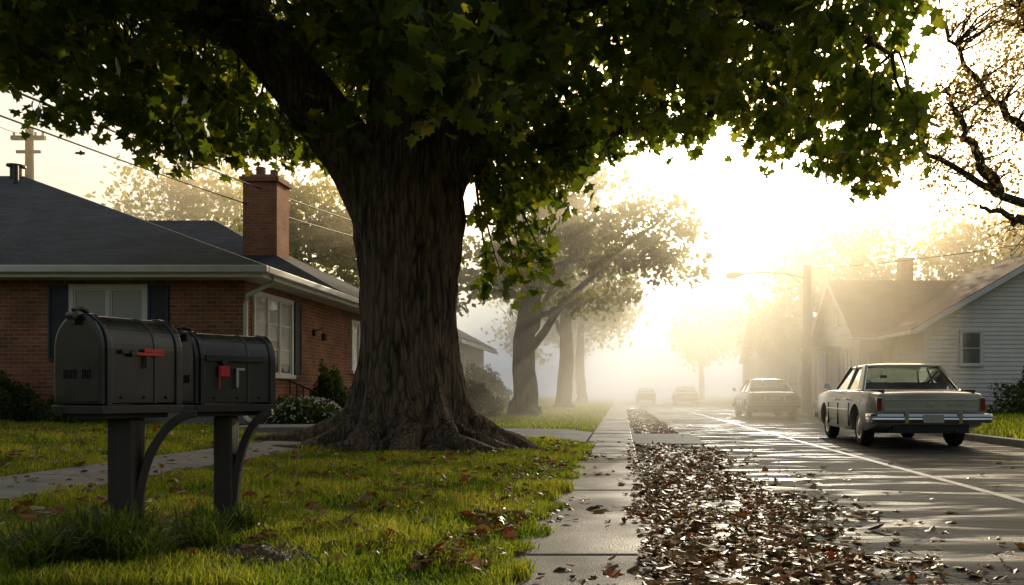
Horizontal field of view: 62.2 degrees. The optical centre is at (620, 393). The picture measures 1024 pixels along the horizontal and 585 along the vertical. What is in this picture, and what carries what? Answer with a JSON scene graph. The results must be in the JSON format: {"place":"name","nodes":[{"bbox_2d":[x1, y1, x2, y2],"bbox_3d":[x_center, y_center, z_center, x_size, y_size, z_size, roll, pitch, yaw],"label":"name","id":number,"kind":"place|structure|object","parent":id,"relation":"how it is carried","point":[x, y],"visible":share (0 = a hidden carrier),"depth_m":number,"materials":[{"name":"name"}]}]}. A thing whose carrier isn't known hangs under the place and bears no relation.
{"place":"outdoors","nodes":[
{"label":"outdoors","id":0,"kind":"place"},
{"bbox_2d":[0,441,302,501],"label":"garden path","id":1,"kind":"structure","parent":0,"point":[76,474],"depth_m":7.38,"materials":[{"name":"concrete"}]},
{"bbox_2d":[263,396,302,422],"bbox_3d":[-6.519,0.348,16.396,0.939,0.597,1.132,0,0,0],"label":"flowering shrub","id":2,"kind":"object","parent":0,"point":[279,399],"visible":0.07,"depth_m":16.18,"materials":[{"name":"green plant"}]},
{"bbox_2d":[0,393,1023,584],"bbox_3d":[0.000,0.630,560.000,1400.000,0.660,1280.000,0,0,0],"label":"ground","id":3,"kind":"structure","parent":0,"point":[712,398],"depth_m":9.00,"materials":[{"name":"green plant"}]},
{"bbox_2d":[0,370,42,421],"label":"hedge bush","id":4,"kind":"object","parent":3,"relation":"on","point":[17,409],"visible":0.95,"depth_m":14.62,"materials":[{"name":"green plant"}]},
{"bbox_2d":[10,128,45,179],"bbox_3d":[-24.700,-5.200,35.000,1.400,11.800,0.398,0,0,0],"label":"utility pole","id":5,"kind":"object","parent":3,"relation":"on","point":[29,151],"visible":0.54,"depth_m":34.87,"materials":[{"name":"brown wood"}]},
{"bbox_2d":[0,89,1020,325],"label":"power line","id":6,"kind":"object","parent":5,"relation":"attached to","point":[37,100],"visible":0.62,"depth_m":20.29,"materials":[{"name":"black metal"}]},
{"bbox_2d":[36,395,120,423],"bbox_3d":[-9.595,0.231,14.905,1.464,0.724,1.127,0,0,-19],"label":"hedge bush","id":7,"kind":"object","parent":3,"relation":"on","point":[46,411],"visible":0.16,"depth_m":14.61,"materials":[{"name":"green plant"}]},
{"bbox_2d":[51,306,196,523],"bbox_3d":[-2.480,0.230,4.199,0.426,1.294,0.533,0,0,22],"label":"mailbox","id":8,"kind":"object","parent":3,"relation":"on","point":[131,366],"visible":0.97,"depth_m":4.12,"materials":[{"name":"metal"}]},
{"bbox_2d":[54,313,181,405],"bbox_3d":[-2.517,-0.164,4.208,0.345,0.448,0.444,0,0,22],"label":"door and rims","id":9,"kind":"structure","parent":8,"relation":"in","point":[79,346],"depth_m":4.00,"materials":[{"name":"metal"}]},
{"bbox_2d":[4,408,266,423],"bbox_3d":[-16.495,0.590,22.795,19.050,0.620,14.450,0,0,0],"label":"foundation","id":10,"kind":"object","parent":3,"relation":"on","point":[242,420],"depth_m":15.57,"materials":[{"name":"concrete"}]},
{"bbox_2d":[0,499,285,575],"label":"long grass","id":11,"kind":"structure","parent":3,"relation":"on","point":[123,536],"depth_m":3.82,"materials":[{"name":"green plant"}]},
{"bbox_2d":[0,280,359,405],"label":"walls","id":12,"kind":"structure","parent":3,"relation":"on","point":[208,306],"depth_m":15.60,"materials":[{"name":"brick"}]},
{"bbox_2d":[48,285,68,360],"bbox_3d":[-10.450,-1.300,15.578,0.380,1.420,0.045,0,0,0],"label":"shutter","id":13,"kind":"object","parent":12,"relation":"attached to","point":[58,302],"visible":0.65,"depth_m":15.57,"materials":[{"name":"paint"}]},
{"bbox_2d":[69,284,148,319],"bbox_3d":[-9.520,-1.300,15.555,1.520,1.440,0.090,0,0,0],"label":"window","id":14,"kind":"structure","parent":12,"relation":"attached to","point":[120,300],"depth_m":15.59,"materials":[{"name":"grey glass"}]},
{"bbox_2d":[0,176,278,269],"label":"roof","id":15,"kind":"structure","parent":12,"relation":"on","point":[42,223],"depth_m":16.68,"materials":[{"name":"grey"}]},
{"bbox_2d":[6,163,26,183],"bbox_3d":[-15.654,-5.603,21.589,0.432,0.705,1.120,0,0,-25],"label":"roof vent","id":16,"kind":"object","parent":15,"relation":"on","point":[16,171],"visible":0.9,"depth_m":21.70,"materials":[{"name":"grey metal"}]},
{"bbox_2d":[239,166,292,259],"bbox_3d":[-9.310,-4.310,22.000,1.020,3.220,0.940,0,0,0],"label":"chimney","id":17,"kind":"object","parent":15,"relation":"attached to","point":[266,219],"visible":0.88,"depth_m":21.60,"materials":[{"name":"brick"}]},
{"bbox_2d":[147,285,168,322],"bbox_3d":[-8.600,-1.300,15.578,0.380,1.420,0.045,0,0,0],"label":"shutter","id":18,"kind":"object","parent":12,"relation":"attached to","point":[158,302],"visible":0.44,"depth_m":15.57,"materials":[{"name":"paint"}]},
{"bbox_2d":[0,273,359,314],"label":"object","id":19,"kind":"structure","parent":12,"relation":"on","point":[282,285],"depth_m":15.36,"materials":[{"name":"white wood"}]},
{"bbox_2d":[0,265,358,304],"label":"gutters","id":20,"kind":"object","parent":19,"relation":"on","point":[275,272],"visible":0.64,"depth_m":14.89,"materials":[{"name":"white metal"}]},
{"bbox_2d":[145,220,358,297],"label":"roof","id":21,"kind":"structure","parent":12,"relation":"on","point":[216,234],"depth_m":22.90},
{"bbox_2d":[252,291,295,378],"bbox_3d":[-6.955,-1.130,16.850,0.090,1.660,1.970,0,0,0],"label":"side window","id":22,"kind":"structure","parent":12,"relation":"attached to","point":[273,319],"depth_m":17.06,"materials":[{"name":"white glass"}]},
{"bbox_2d":[294,303,301,377],"bbox_3d":[-6.978,-1.130,18.100,0.045,1.600,0.360,0,0,0],"label":"shutter","id":23,"kind":"object","parent":12,"relation":"attached to","point":[297,340],"visible":1,"depth_m":18.11,"materials":[{"name":"paint"}]},
{"bbox_2d":[312,328,326,340],"bbox_3d":[-6.846,-1.341,19.070,0.309,0.301,0.140,0,0,0],"label":"wall lantern","id":24,"kind":"object","parent":12,"relation":"attached to","point":[315,333],"depth_m":19.02,"materials":[{"name":"black metal"}]},
{"bbox_2d":[350,319,359,373],"bbox_3d":[-6.955,-1.200,22.300,0.090,1.410,1.320,0,0,0],"label":"side window","id":25,"kind":"structure","parent":12,"relation":"attached to","point":[354,339],"depth_m":21.97,"materials":[{"name":"white glass"}]},
{"bbox_2d":[85,153,306,232],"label":"shade tree","id":26,"kind":"object","parent":3,"relation":"on","point":[174,192],"visible":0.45,"depth_m":45.11,"materials":[{"name":"green plant"}]},
{"bbox_2d":[173,325,276,524],"bbox_3d":[-2.268,0.254,4.769,0.376,1.255,0.515,0,0,36],"label":"mailbox","id":27,"kind":"object","parent":3,"relation":"on","point":[220,368],"visible":0.78,"depth_m":4.75,"materials":[{"name":"metal"}]},
{"bbox_2d":[173,331,275,404],"bbox_3d":[-2.281,-0.140,4.801,0.310,0.410,0.474,0,0,36],"label":"door and rims","id":28,"kind":"structure","parent":27,"relation":"in","point":[189,348],"depth_m":4.57,"materials":[{"name":"metal"}]},
{"bbox_2d":[243,275,274,422],"bbox_3d":[-6.670,-0.797,15.400,0.688,2.714,0.156,0,0,16],"label":"downspout","id":29,"kind":"object","parent":3,"relation":"on","point":[245,309],"visible":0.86,"depth_m":15.48,"materials":[{"name":"metal"}]},
{"bbox_2d":[191,542,348,573],"bbox_3d":[-1.725,0.783,3.950,1.150,0.158,0.900,0,0,0],"label":"soil mound","id":30,"kind":"object","parent":3,"relation":"on","point":[271,553],"visible":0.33,"depth_m":3.89,"materials":[{"name":"brown soil"}]},
{"bbox_2d":[239,424,314,436],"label":"garden steps","id":31,"kind":"structure","parent":3,"relation":"on","point":[264,428],"depth_m":13.30,"materials":[{"name":"concrete"}]},
{"bbox_2d":[264,394,342,423],"bbox_3d":[-5.842,0.359,15.692,1.653,0.665,1.127,0,0,10],"label":"flowering shrub","id":32,"kind":"object","parent":3,"relation":"on","point":[299,410],"visible":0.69,"depth_m":15.43,"materials":[{"name":"green plant"}]},
{"bbox_2d":[289,380,351,399],"bbox_3d":[-6.185,0.040,18.998,0.662,1.120,3.177,0,0,18],"label":"iron railing","id":33,"kind":"object","parent":3,"relation":"on","point":[296,384],"visible":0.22,"depth_m":17.59,"materials":[{"name":"metal"}]},
{"bbox_2d":[311,358,349,409],"bbox_3d":[-6.348,-0.052,18.304,0.947,1.403,0.985,0,0,20],"label":"hedge bush","id":34,"kind":"object","parent":3,"relation":"on","point":[330,384],"visible":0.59,"depth_m":18.12,"materials":[{"name":"green plant"}]},
{"bbox_2d":[214,157,467,298],"bbox_3d":[-12.481,-4.828,37.954,11.100,11.622,6.906,0,0,0],"label":"shade tree","id":35,"kind":"object","parent":3,"relation":"on","point":[330,249],"visible":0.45,"depth_m":36.82,"materials":[{"name":"green plant"}]},
{"bbox_2d":[459,343,483,383],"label":"walls","id":36,"kind":"structure","parent":3,"relation":"on","point":[476,355],"depth_m":40.65,"materials":[{"name":"beige"}]},
{"bbox_2d":[459,349,463,371],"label":"window","id":37,"kind":"structure","parent":36,"relation":"attached to","point":[462,356],"depth_m":38.01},
{"bbox_2d":[458,329,495,349],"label":"roof","id":38,"kind":"structure","parent":36,"relation":"on","point":[463,335],"depth_m":39.79,"materials":[{"name":"grey"}]},
{"bbox_2d":[459,339,496,353],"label":"fascia","id":39,"kind":"structure","parent":36,"relation":"attached to","point":[468,343],"depth_m":38.25,"materials":[{"name":"white wood"}]},
{"bbox_2d":[0,0,960,454],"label":"maple tree","id":40,"kind":"object","parent":3,"relation":"on","point":[420,124],"visible":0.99,"depth_m":11.34,"materials":[{"name":"green plant"}]},
{"bbox_2d":[466,379,503,417],"bbox_3d":[-4.428,0.170,24.993,1.851,1.239,2.254,0,0,0],"label":"hedge bush","id":41,"kind":"object","parent":3,"relation":"on","point":[479,394],"visible":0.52,"depth_m":24.75,"materials":[{"name":"green plant"}]},
{"bbox_2d":[464,359,512,407],"bbox_3d":[-5.996,-0.366,35.998,2.671,2.149,2.529,0,0,-44],"label":"hedge bush","id":42,"kind":"object","parent":3,"relation":"on","point":[480,376],"visible":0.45,"depth_m":35.67,"materials":[{"name":"green plant"}]},
{"bbox_2d":[0,409,1023,584],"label":"fallen leaves","id":43,"kind":"object","parent":3,"relation":"on","point":[806,563],"visible":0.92,"depth_m":5.43,"materials":[{"name":"brown plant"}]},
{"bbox_2d":[481,289,621,399],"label":"shade tree","id":44,"kind":"object","parent":3,"relation":"on","point":[554,338],"visible":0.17,"depth_m":84.72,"materials":[{"name":"green plant"}]},
{"bbox_2d":[467,208,659,407],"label":"shade tree","id":45,"kind":"object","parent":3,"relation":"on","point":[565,371],"visible":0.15,"depth_m":41.71,"materials":[{"name":"green plant"}]},
{"bbox_2d":[456,167,719,415],"bbox_3d":[-1.793,-3.315,27.949,10.036,9.582,5.940,0,0,0],"label":"shade tree","id":46,"kind":"object","parent":3,"relation":"on","point":[576,241],"visible":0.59,"depth_m":27.50,"materials":[{"name":"green plant"}]},
{"bbox_2d":[542,270,649,403],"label":"shade tree","id":47,"kind":"object","parent":3,"relation":"on","point":[581,392],"visible":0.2,"depth_m":59.69,"materials":[{"name":"green plant"}]},
{"bbox_2d":[631,434,706,444],"bbox_3d":[0.863,0.905,16.400,1.275,0.050,3.600,0,0,0],"label":"driveway apron","id":48,"kind":"object","parent":3,"relation":"on","point":[685,439],"visible":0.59,"depth_m":15.88,"materials":[{"name":"concrete"}]},
{"bbox_2d":[655,280,772,399],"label":"shade tree","id":49,"kind":"object","parent":3,"relation":"on","point":[699,343],"visible":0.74,"depth_m":87.21,"materials":[{"name":"green plant"}]},
{"bbox_2d":[482,401,1023,438],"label":"verge grass","id":50,"kind":"structure","parent":3,"relation":"on","point":[591,416],"depth_m":22.51,"materials":[{"name":"green plant"}]},
{"bbox_2d":[726,265,811,413],"bbox_3d":[5.589,-1.976,31.724,3.299,5.751,0.380,0,0,-3],"label":"street lamp","id":51,"kind":"object","parent":3,"relation":"on","point":[806,370],"visible":0.94,"depth_m":31.66,"materials":[{"name":"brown wood"}]},
{"bbox_2d":[739,317,817,401],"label":"cottage","id":52,"kind":"structure","parent":3,"relation":"on","point":[783,360],"depth_m":52.27,"materials":[{"name":"beige"}]},
{"bbox_2d":[756,365,760,386],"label":"window","id":53,"kind":"structure","parent":52,"relation":"in","point":[758,366],"depth_m":54.28,"materials":[{"name":"grey glass"}]},
{"bbox_2d":[787,364,801,386],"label":"window","id":54,"kind":"structure","parent":52,"relation":"in","point":[794,371],"depth_m":51.98,"materials":[{"name":"grey glass"}]},
{"bbox_2d":[715,212,916,401],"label":"shade tree","id":55,"kind":"object","parent":3,"relation":"on","point":[788,305],"visible":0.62,"depth_m":51.30,"materials":[{"name":"green plant"}]},
{"bbox_2d":[798,346,840,410],"bbox_3d":[8.531,-0.585,36.110,1.463,2.770,1.820,0,0,0],"label":"porch","id":56,"kind":"object","parent":3,"relation":"on","point":[835,364],"visible":0.42,"depth_m":35.41,"materials":[{"name":"wood"}]},
{"bbox_2d":[658,397,1023,447],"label":"kerb","id":57,"kind":"structure","parent":3,"relation":"on","point":[1013,442],"depth_m":15.47,"materials":[{"name":"concrete"}]},
{"bbox_2d":[817,298,890,396],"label":"gable wing","id":58,"kind":"structure","parent":3,"relation":"on","point":[831,336],"depth_m":35.60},
{"bbox_2d":[818,351,825,385],"bbox_3d":[9.218,-1.100,38.400,0.090,1.560,1.220,0,0,0],"label":"window","id":59,"kind":"structure","parent":58,"relation":"attached to","point":[822,368],"depth_m":38.37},
{"bbox_2d":[832,305,837,327],"bbox_3d":[9.218,-3.300,36.100,0.090,0.960,0.820,0,0,0],"label":"window","id":60,"kind":"structure","parent":58,"relation":"attached to","point":[835,317],"depth_m":36.14,"materials":[{"name":"beige glass"}]},
{"bbox_2d":[842,346,850,377],"bbox_3d":[9.218,-1.100,34.300,0.090,1.560,1.220,0,0,0],"label":"window","id":61,"kind":"structure","parent":58,"relation":"attached to","point":[846,358],"depth_m":34.33,"materials":[{"name":"grey glass"}]},
{"bbox_2d":[866,347,886,381],"bbox_3d":[9.900,-1.100,32.518,0.820,1.360,0.090,0,0,0],"label":"window","id":62,"kind":"structure","parent":58,"relation":"attached to","point":[874,355],"depth_m":32.55,"materials":[{"name":"grey glass"}]},
{"bbox_2d":[890,271,1023,411],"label":"walls","id":63,"kind":"structure","parent":3,"relation":"on","point":[996,315],"depth_m":28.98,"materials":[{"name":"white wood"}]},
{"bbox_2d":[811,280,957,345],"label":"wing roof","id":64,"kind":"structure","parent":63,"relation":"attached to","point":[870,309],"depth_m":34.79,"materials":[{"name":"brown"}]},
{"bbox_2d":[878,265,1023,382],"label":"trim","id":65,"kind":"structure","parent":63,"relation":"attached to","point":[938,317],"depth_m":28.46,"materials":[{"name":"white wood"}]},
{"bbox_2d":[880,253,1023,335],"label":"roof","id":66,"kind":"structure","parent":63,"relation":"on","point":[965,286],"depth_m":31.24,"materials":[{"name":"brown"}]},
{"bbox_2d":[895,257,914,279],"bbox_3d":[12.475,-4.750,36.800,0.650,2.300,0.700,0,0,0],"label":"chimney","id":67,"kind":"object","parent":66,"relation":"on","point":[905,270],"visible":0.5,"depth_m":36.50,"materials":[{"name":"brick"}]},
{"bbox_2d":[958,330,984,365],"bbox_3d":[12.100,-1.550,28.918,0.870,1.260,0.090,0,0,0],"label":"window","id":68,"kind":"structure","parent":63,"relation":"attached to","point":[970,347],"depth_m":28.95,"materials":[{"name":"white wood"}]},
{"bbox_2d":[890,201,1023,279],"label":"shade tree","id":69,"kind":"object","parent":3,"relation":"on","point":[947,243],"visible":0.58,"depth_m":47.30,"materials":[{"name":"green plant"}]},
{"bbox_2d":[902,0,1023,266],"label":"bare tree","id":70,"kind":"object","parent":3,"relation":"on","point":[994,186],"visible":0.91,"depth_m":15.75,"materials":[{"name":"brown plant"}]},
{"bbox_2d":[985,366,1023,413],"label":"hedge bush","id":71,"kind":"object","parent":3,"relation":"on","point":[1016,405],"visible":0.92,"depth_m":26.80,"materials":[{"name":"green plant"}]},
{"bbox_2d":[0,0,1023,393],"label":"sky","id":72,"kind":"structure","parent":0,"point":[744,215],"materials":[{"name":"white"}]},
{"bbox_2d":[503,428,591,441],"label":"driveway","id":73,"kind":"structure","parent":0,"point":[580,436],"depth_m":16.51,"materials":[{"name":"concrete"}]},
{"bbox_2d":[502,399,667,584],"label":"sidewalk","id":74,"kind":"structure","parent":0,"point":[587,543],"depth_m":5.43,"materials":[{"name":"concrete"}]},
{"bbox_2d":[624,405,666,433],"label":"verge soil","id":75,"kind":"structure","parent":0,"point":[632,407],"depth_m":31.68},
{"bbox_2d":[634,443,780,584],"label":"verge soil","id":76,"kind":"structure","parent":0,"point":[733,575],"depth_m":5.60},
{"bbox_2d":[621,394,1023,584],"bbox_3d":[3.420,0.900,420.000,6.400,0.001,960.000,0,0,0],"label":"road","id":77,"kind":"structure","parent":0,"point":[981,518],"depth_m":8.44,"materials":[{"name":"grey asphalt"}]},
{"bbox_2d":[634,387,656,402],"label":"moving car","id":78,"kind":"object","parent":77,"relation":"on","point":[645,395],"visible":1,"depth_m":75.01,"materials":[{"name":"grey paint"}]},
{"bbox_2d":[670,386,698,404],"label":"parked car","id":79,"kind":"object","parent":77,"relation":"on","point":[679,395],"visible":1,"depth_m":62.03,"materials":[{"name":"beige paint"}]},
{"bbox_2d":[731,379,800,418],"bbox_3d":[5.270,0.188,30.896,2.118,1.425,4.808,0,0,0],"label":"parked car","id":80,"kind":"object","parent":77,"relation":"on","point":[749,400],"visible":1,"depth_m":28.68,"materials":[{"name":"beige paint"}]},
{"bbox_2d":[633,396,1023,503],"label":"road marking","id":81,"kind":"object","parent":77,"relation":"on","point":[960,484],"visible":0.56,"depth_m":9.70,"materials":[{"name":"paint"}]},
{"bbox_2d":[814,363,993,444],"bbox_3d":[5.022,0.177,15.748,2.118,1.445,5.140,0,0,2],"label":"parked car","id":82,"kind":"object","parent":77,"relation":"on","point":[934,399],"visible":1,"depth_m":13.78,"materials":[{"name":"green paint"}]}
]}

